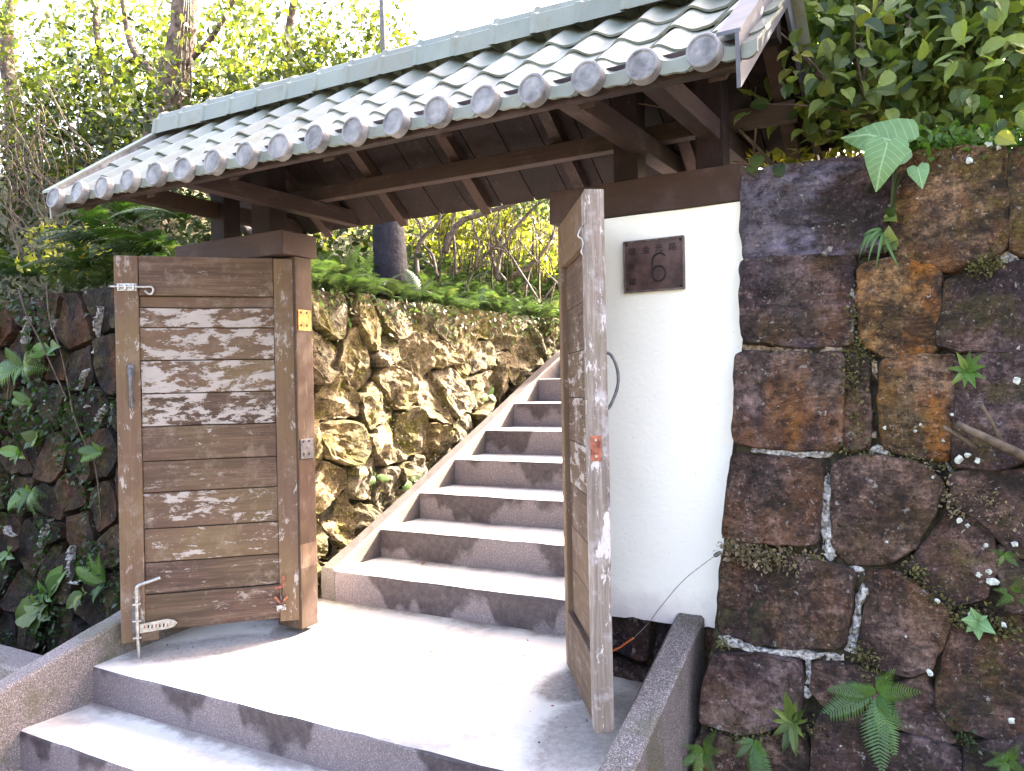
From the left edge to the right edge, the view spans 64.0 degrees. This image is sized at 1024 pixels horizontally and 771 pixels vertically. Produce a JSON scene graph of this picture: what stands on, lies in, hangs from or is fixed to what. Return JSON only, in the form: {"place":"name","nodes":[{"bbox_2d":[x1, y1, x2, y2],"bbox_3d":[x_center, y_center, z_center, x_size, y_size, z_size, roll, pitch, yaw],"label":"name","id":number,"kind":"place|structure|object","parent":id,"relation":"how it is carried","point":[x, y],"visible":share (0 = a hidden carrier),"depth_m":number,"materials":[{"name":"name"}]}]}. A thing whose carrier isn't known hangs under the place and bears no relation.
{"place":"outdoors","nodes":[
{"label":"outdoors","id":0,"kind":"place"},
{"bbox_2d":[0,154,558,318],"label":"hillside","id":1,"kind":"structure","parent":0,"point":[42,285],"depth_m":7.92,"materials":[{"name":"green plant"}]},
{"bbox_2d":[0,0,139,227],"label":"tree","id":2,"kind":"object","parent":1,"relation":"on","point":[8,75],"visible":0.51,"depth_m":8.20,"materials":[{"name":"green plant"}]},
{"bbox_2d":[26,0,152,156],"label":"tree","id":3,"kind":"object","parent":1,"relation":"on","point":[104,71],"visible":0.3,"depth_m":7.87,"materials":[{"name":"green plant"}]},
{"bbox_2d":[45,167,156,226],"bbox_3d":[-2.709,-1.209,5.396,0.760,0.339,0.510,-1,0,30],"label":"fern","id":4,"kind":"object","parent":1,"relation":"on","point":[120,204],"visible":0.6,"depth_m":5.46,"materials":[{"name":"green plant"}]},
{"bbox_2d":[37,0,283,241],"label":"tree","id":5,"kind":"object","parent":1,"relation":"on","point":[184,8],"visible":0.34,"depth_m":7.47,"materials":[{"name":"green plant"}]},
{"bbox_2d":[0,0,437,299],"bbox_3d":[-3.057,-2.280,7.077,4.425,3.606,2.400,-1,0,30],"label":"undergrowth","id":6,"kind":"object","parent":1,"relation":"on","point":[195,222],"visible":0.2,"depth_m":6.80,"materials":[{"name":"green plant"}]},
{"bbox_2d":[0,78,107,282],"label":"hanging vines","id":7,"kind":"object","parent":6,"relation":"hanging from","point":[39,175],"visible":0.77,"depth_m":5.96,"materials":[{"name":"brown plant"}]},
{"bbox_2d":[29,209,558,318],"bbox_3d":[-0.734,-1.506,7.821,2.654,1.993,6.745,-1,0,30],"label":"fern ground cover","id":8,"kind":"object","parent":1,"relation":"on","point":[348,275],"visible":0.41,"depth_m":6.13,"materials":[{"name":"green plant"}]},
{"bbox_2d":[14,217,114,282],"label":"creeper","id":9,"kind":"object","parent":8,"relation":"on","point":[29,258],"visible":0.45,"depth_m":5.74,"materials":[{"name":"plant"}]},
{"bbox_2d":[29,205,141,251],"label":"fern","id":10,"kind":"object","parent":8,"relation":"on","point":[81,234],"visible":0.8,"depth_m":5.25,"materials":[{"name":"green plant"}]},
{"bbox_2d":[82,226,180,261],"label":"fern","id":11,"kind":"object","parent":8,"relation":"on","point":[145,246],"visible":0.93,"depth_m":5.15,"materials":[{"name":"green plant"}]},
{"bbox_2d":[107,199,209,225],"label":"fern","id":12,"kind":"object","parent":8,"relation":"on","point":[178,215],"visible":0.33,"depth_m":5.20,"materials":[{"name":"green plant"}]},
{"bbox_2d":[450,201,557,283],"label":"dry grass stalks","id":13,"kind":"object","parent":8,"relation":"on","point":[501,263],"visible":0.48,"depth_m":7.40,"materials":[{"name":"plant"}]},
{"bbox_2d":[195,0,419,96],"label":"tree","id":14,"kind":"object","parent":1,"relation":"on","point":[301,53],"visible":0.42,"depth_m":6.96,"materials":[{"name":"green plant"}]},
{"bbox_2d":[372,0,411,300],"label":"tree trunk","id":15,"kind":"object","parent":1,"relation":"on","point":[389,250],"visible":0.27,"depth_m":6.06,"materials":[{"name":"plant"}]},
{"bbox_2d":[311,199,557,293],"bbox_3d":[-0.747,-1.896,8.954,4.337,1.955,3.594,-1,0,1],"label":"hedge","id":16,"kind":"object","parent":1,"relation":"on","point":[464,230],"visible":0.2,"depth_m":7.78,"materials":[{"name":"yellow plant"}]},
{"bbox_2d":[331,201,558,305],"bbox_3d":[-0.800,-1.872,8.590,2.971,2.397,4.883,-1,0,-43],"label":"thicket","id":17,"kind":"object","parent":1,"relation":"on","point":[492,269],"visible":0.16,"depth_m":7.30,"materials":[{"name":"plant"}]},
{"bbox_2d":[511,199,548,226],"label":"fine foliage","id":18,"kind":"object","parent":17,"relation":"on","point":[535,211],"visible":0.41,"depth_m":7.11,"materials":[{"name":"yellow plant"}]},
{"bbox_2d":[414,198,555,280],"bbox_3d":[-0.260,-1.358,6.969,1.488,0.946,0.611,-1,0,-8],"label":"shrub","id":19,"kind":"object","parent":1,"relation":"on","point":[455,227],"visible":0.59,"depth_m":6.95,"materials":[{"name":"brown plant"}]},
{"bbox_2d":[0,0,1020,172],"label":"sky","id":20,"kind":"structure","parent":0,"point":[435,18],"materials":[{"name":"white"}]},
{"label":"hillside","id":21,"kind":"structure","parent":0,"visible":0},
{"bbox_2d":[628,0,1023,168],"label":"bush","id":22,"kind":"object","parent":21,"relation":"on","point":[929,64],"visible":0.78,"depth_m":2.94,"materials":[{"name":"green plant"}]},
{"label":"ground","id":23,"kind":"structure","parent":0,"visible":0},
{"bbox_2d":[0,645,42,679],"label":"kerb wall","id":24,"kind":"structure","parent":23,"relation":"on","point":[12,660],"depth_m":3.87,"materials":[{"name":"concrete"}]},
{"bbox_2d":[0,288,120,654],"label":"stone wall","id":25,"kind":"structure","parent":23,"relation":"on","point":[87,346],"depth_m":5.25,"materials":[{"name":"brown stone"}]},
{"bbox_2d":[0,546,14,570],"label":"weed","id":26,"kind":"object","parent":25,"relation":"attached to","point":[5,556],"visible":1,"depth_m":5.48,"materials":[{"name":"green plant"}]},
{"bbox_2d":[0,249,16,271],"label":"fern","id":27,"kind":"object","parent":25,"relation":"on","point":[3,265],"visible":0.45,"depth_m":6.24,"materials":[{"name":"green plant"}]},
{"bbox_2d":[6,351,14,409],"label":"dry stem","id":28,"kind":"object","parent":25,"relation":"attached to","point":[8,387],"visible":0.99,"depth_m":5.49,"materials":[{"name":"plant"}]},
{"bbox_2d":[0,445,24,464],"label":"weed","id":29,"kind":"object","parent":25,"relation":"attached to","point":[13,452],"visible":1,"depth_m":5.46,"materials":[{"name":"green plant"}]},
{"bbox_2d":[12,391,32,415],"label":"broad-leaved weed","id":30,"kind":"object","parent":25,"relation":"attached to","point":[19,397],"visible":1,"depth_m":5.39,"materials":[{"name":"green plant"}]},
{"bbox_2d":[0,347,48,387],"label":"fern","id":31,"kind":"object","parent":25,"relation":"attached to","point":[5,368],"visible":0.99,"depth_m":5.45,"materials":[{"name":"green plant"}]},
{"bbox_2d":[7,485,48,514],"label":"fern","id":32,"kind":"object","parent":25,"relation":"attached to","point":[22,494],"visible":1,"depth_m":5.36,"materials":[{"name":"green plant"}]},
{"bbox_2d":[0,255,57,277],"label":"fern","id":33,"kind":"object","parent":25,"relation":"on","point":[13,270],"visible":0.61,"depth_m":6.06,"materials":[{"name":"green plant"}]},
{"bbox_2d":[20,429,44,448],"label":"weed","id":34,"kind":"object","parent":25,"relation":"attached to","point":[33,438],"visible":0.98,"depth_m":5.34,"materials":[{"name":"green plant"}]},
{"bbox_2d":[15,594,50,637],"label":"weed","id":35,"kind":"object","parent":25,"relation":"attached to","point":[26,610],"visible":0.98,"depth_m":5.28,"materials":[{"name":"green plant"}]},
{"bbox_2d":[18,287,66,398],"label":"dry stem","id":36,"kind":"object","parent":25,"relation":"attached to","point":[37,335],"visible":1,"depth_m":5.33,"materials":[{"name":"brown plant"}]},
{"bbox_2d":[29,340,59,360],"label":"broad-leaved weed","id":37,"kind":"object","parent":25,"relation":"attached to","point":[54,345],"visible":0.98,"depth_m":5.33,"materials":[{"name":"green plant"}]},
{"bbox_2d":[31,565,66,604],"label":"weed","id":38,"kind":"object","parent":25,"relation":"attached to","point":[55,577],"visible":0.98,"depth_m":5.20,"materials":[{"name":"green plant"}]},
{"bbox_2d":[0,296,120,653],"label":"creeper","id":39,"kind":"object","parent":25,"relation":"attached to","point":[28,347],"visible":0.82,"depth_m":5.24,"materials":[{"name":"green plant"}]},
{"bbox_2d":[17,233,113,275],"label":"fern","id":40,"kind":"object","parent":25,"relation":"on","point":[84,263],"visible":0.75,"depth_m":5.51,"materials":[{"name":"green plant"}]},
{"bbox_2d":[46,285,88,448],"bbox_3d":[-2.822,-0.129,5.178,0.479,1.055,0.029,-1,0,35],"label":"dry stem","id":41,"kind":"object","parent":25,"relation":"attached to","point":[78,427],"visible":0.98,"depth_m":5.20,"materials":[{"name":"brown plant"}]},
{"bbox_2d":[66,587,86,610],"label":"weed","id":42,"kind":"object","parent":25,"relation":"attached to","point":[74,599],"visible":1,"depth_m":5.06,"materials":[{"name":"green plant"}]},
{"bbox_2d":[78,442,102,461],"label":"broad-leaved weed","id":43,"kind":"object","parent":25,"relation":"attached to","point":[89,452],"visible":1,"depth_m":4.99,"materials":[{"name":"green plant"}]},
{"bbox_2d":[76,553,105,601],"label":"weed","id":44,"kind":"object","parent":25,"relation":"attached to","point":[90,578],"visible":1,"depth_m":4.95,"materials":[{"name":"green plant"}]},
{"bbox_2d":[94,462,101,517],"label":"dry stem","id":45,"kind":"object","parent":25,"relation":"attached to","point":[98,490],"visible":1,"depth_m":4.96,"materials":[{"name":"plant"}]},
{"bbox_2d":[0,610,190,770],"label":"parapet wall","id":46,"kind":"structure","parent":23,"relation":"on","point":[56,681],"depth_m":3.70,"materials":[{"name":"concrete"}]},
{"bbox_2d":[20,703,327,770],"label":"step","id":47,"kind":"object","parent":23,"relation":"on","point":[93,737],"visible":0.91,"depth_m":3.39,"materials":[{"name":"concrete"}]},
{"bbox_2d":[93,598,642,770],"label":"landing","id":48,"kind":"object","parent":23,"relation":"on","point":[342,686],"visible":0.81,"depth_m":3.45,"materials":[{"name":"concrete"}]},
{"bbox_2d":[167,625,614,743],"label":"litter","id":49,"kind":"object","parent":48,"relation":"on","point":[479,669],"visible":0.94,"depth_m":3.50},
{"bbox_2d":[321,350,564,634],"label":"staircase","id":50,"kind":"structure","parent":48,"relation":"on","point":[473,520],"depth_m":4.88,"materials":[{"name":"concrete"}]},
{"bbox_2d":[42,0,854,733],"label":"roofed gate","id":51,"kind":"structure","parent":48,"relation":"on","point":[214,396],"depth_m":3.91,"materials":[{"name":"brown wood"}]},
{"bbox_2d":[110,255,298,658],"bbox_3d":[-1.487,0.336,4.025,0.854,1.933,0.099,-1,0,-15],"label":"door leaf","id":52,"kind":"structure","parent":51,"relation":"in","point":[208,527],"depth_m":4.02,"materials":[{"name":"brown wood"}]},
{"bbox_2d":[558,189,619,733],"bbox_3d":[0.282,0.254,3.091,0.145,1.833,0.687,-1,0,-5],"label":"door leaf","id":53,"kind":"structure","parent":51,"relation":"in","point":[585,407],"depth_m":2.81,"materials":[{"name":"brown wood"}]},
{"bbox_2d":[312,290,559,598],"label":"stone wall","id":54,"kind":"structure","parent":23,"relation":"on","point":[355,448],"depth_m":5.47,"materials":[{"name":"beige stone"}]},
{"bbox_2d":[369,472,389,484],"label":"weed","id":55,"kind":"object","parent":54,"relation":"attached to","point":[383,478],"visible":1,"depth_m":5.24,"materials":[{"name":"green plant"}]},
{"bbox_2d":[403,474,421,488],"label":"fern","id":56,"kind":"object","parent":54,"relation":"attached to","point":[411,478],"visible":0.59,"depth_m":5.52,"materials":[{"name":"plant"}]},
{"bbox_2d":[312,283,559,352],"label":"hanging leaves","id":57,"kind":"object","parent":54,"relation":"attached to","point":[363,301],"visible":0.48,"depth_m":5.73,"materials":[{"name":"green plant"}]},
{"bbox_2d":[314,299,558,595],"bbox_3d":[-0.212,0.379,6.396,0.166,1.858,4.399,-1,0,30],"label":"moss","id":58,"kind":"object","parent":54,"relation":"attached to","point":[394,373],"visible":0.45,"depth_m":5.38,"materials":[{"name":"green plant"}]},
{"bbox_2d":[481,387,495,402],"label":"fern","id":59,"kind":"object","parent":54,"relation":"attached to","point":[492,397],"visible":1,"depth_m":6.48,"materials":[{"name":"plant"}]},
{"bbox_2d":[598,613,705,770],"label":"parapet wall","id":60,"kind":"structure","parent":23,"relation":"on","point":[660,726],"depth_m":2.89,"materials":[{"name":"concrete"}]},
{"bbox_2d":[612,616,713,681],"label":"plinth wall","id":61,"kind":"structure","parent":23,"relation":"on","point":[633,659],"depth_m":3.36,"materials":[{"name":"brown stone"}]},
{"bbox_2d":[604,202,742,627],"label":"plaster wall","id":62,"kind":"structure","parent":61,"relation":"on","point":[670,410],"depth_m":3.26,"materials":[{"name":"white paint"}]},
{"bbox_2d":[623,235,685,293],"bbox_3d":[0.568,-0.482,3.280,0.254,0.210,0.017,-1,0,30],"label":"number plaque","id":63,"kind":"object","parent":62,"relation":"attached to","point":[654,264],"visible":1,"depth_m":3.27,"materials":[{"name":"brown metal"}]},
{"bbox_2d":[692,142,1023,770],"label":"stone wall","id":64,"kind":"structure","parent":23,"relation":"on","point":[873,512],"depth_m":2.75,"materials":[{"name":"brown stone"}]},
{"bbox_2d":[682,730,723,770],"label":"fern","id":65,"kind":"object","parent":64,"relation":"attached to","point":[705,753],"visible":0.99,"depth_m":2.90,"materials":[{"name":"green plant"}]},
{"bbox_2d":[736,737,771,770],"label":"fern","id":66,"kind":"object","parent":64,"relation":"attached to","point":[757,751],"visible":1,"depth_m":2.82,"materials":[{"name":"green plant"}]},
{"bbox_2d":[746,155,785,177],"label":"ivy sprig","id":67,"kind":"object","parent":64,"relation":"attached to","point":[756,164],"visible":1,"depth_m":3.03,"materials":[{"name":"green plant"}]},
{"bbox_2d":[772,690,806,756],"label":"weed","id":68,"kind":"object","parent":64,"relation":"attached to","point":[790,716],"visible":1,"depth_m":2.78,"materials":[{"name":"green plant"}]},
{"bbox_2d":[745,146,863,166],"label":"ivy","id":69,"kind":"object","parent":64,"relation":"on","point":[805,157],"visible":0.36,"depth_m":3.35,"materials":[{"name":"green plant"}]},
{"bbox_2d":[820,669,920,770],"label":"fern","id":70,"kind":"object","parent":64,"relation":"attached to","point":[879,710],"visible":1,"depth_m":2.65,"materials":[{"name":"green plant"}]},
{"bbox_2d":[859,228,899,268],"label":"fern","id":71,"kind":"object","parent":64,"relation":"attached to","point":[871,234],"visible":0.97,"depth_m":2.76,"materials":[{"name":"green plant"}]},
{"bbox_2d":[841,118,928,206],"bbox_3d":[1.250,-0.744,2.741,0.240,0.317,0.185,-1,0,9],"label":"taro plant","id":72,"kind":"object","parent":64,"relation":"on","point":[884,146],"visible":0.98,"depth_m":2.70,"materials":[{"name":"green plant"}]},
{"bbox_2d":[883,206,896,222],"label":"creeper","id":73,"kind":"object","parent":64,"relation":"attached to","point":[890,215],"visible":1,"depth_m":2.77,"materials":[{"name":"green plant"}]},
{"bbox_2d":[882,226,898,252],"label":"creeper","id":74,"kind":"object","parent":64,"relation":"attached to","point":[892,237],"visible":0.72,"depth_m":2.77,"materials":[{"name":"green plant"}]},
{"bbox_2d":[909,117,1023,161],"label":"wall top creeper","id":75,"kind":"object","parent":64,"relation":"on","point":[928,139],"depth_m":2.75,"materials":[{"name":"green plant"}]},
{"bbox_2d":[947,351,985,387],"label":"weed","id":76,"kind":"object","parent":64,"relation":"attached to","point":[967,368],"visible":1,"depth_m":2.62,"materials":[{"name":"green plant"}]},
{"bbox_2d":[961,607,995,639],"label":"weed","id":77,"kind":"object","parent":64,"relation":"attached to","point":[977,623],"visible":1,"depth_m":2.54,"materials":[{"name":"green plant"}]},
{"bbox_2d":[942,404,1023,460],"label":"dead branch","id":78,"kind":"object","parent":64,"relation":"attached to","point":[997,442],"visible":1,"depth_m":2.47,"materials":[{"name":"brown wood"}]},
{"bbox_2d":[989,549,1018,566],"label":"fern","id":79,"kind":"object","parent":64,"relation":"attached to","point":[1002,555],"visible":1,"depth_m":2.52,"materials":[{"name":"green plant"}]},
{"bbox_2d":[985,742,1023,770],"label":"fern","id":80,"kind":"object","parent":64,"relation":"attached to","point":[1002,762],"visible":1,"depth_m":2.46,"materials":[{"name":"green plant"}]},
{"bbox_2d":[993,578,1023,610],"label":"fern","id":81,"kind":"object","parent":64,"relation":"attached to","point":[1011,596],"visible":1,"depth_m":2.49,"materials":[{"name":"green plant"}]},
{"bbox_3d":[0.754,0.619,3.007,0.021,0.019,0.072,-1,0,30],"label":"wall peg","id":82,"kind":"object","parent":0,"visible":0},
{"bbox_2d":[634,555,715,637],"bbox_3d":[0.622,0.808,3.117,0.372,0.378,0.048,-1,0,42],"label":"wire","id":83,"kind":"object","parent":82,"relation":"hanging from","point":[671,593],"visible":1,"depth_m":3.15,"materials":[{"name":"metal"}]},
{"bbox_2d":[613,637,633,651],"bbox_3d":[0.436,1.028,3.245,0.100,0.073,0.013,-1,0,30],"label":"cord","id":84,"kind":"object","parent":83,"relation":"attached to","point":[621,646],"visible":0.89,"depth_m":3.24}
]}

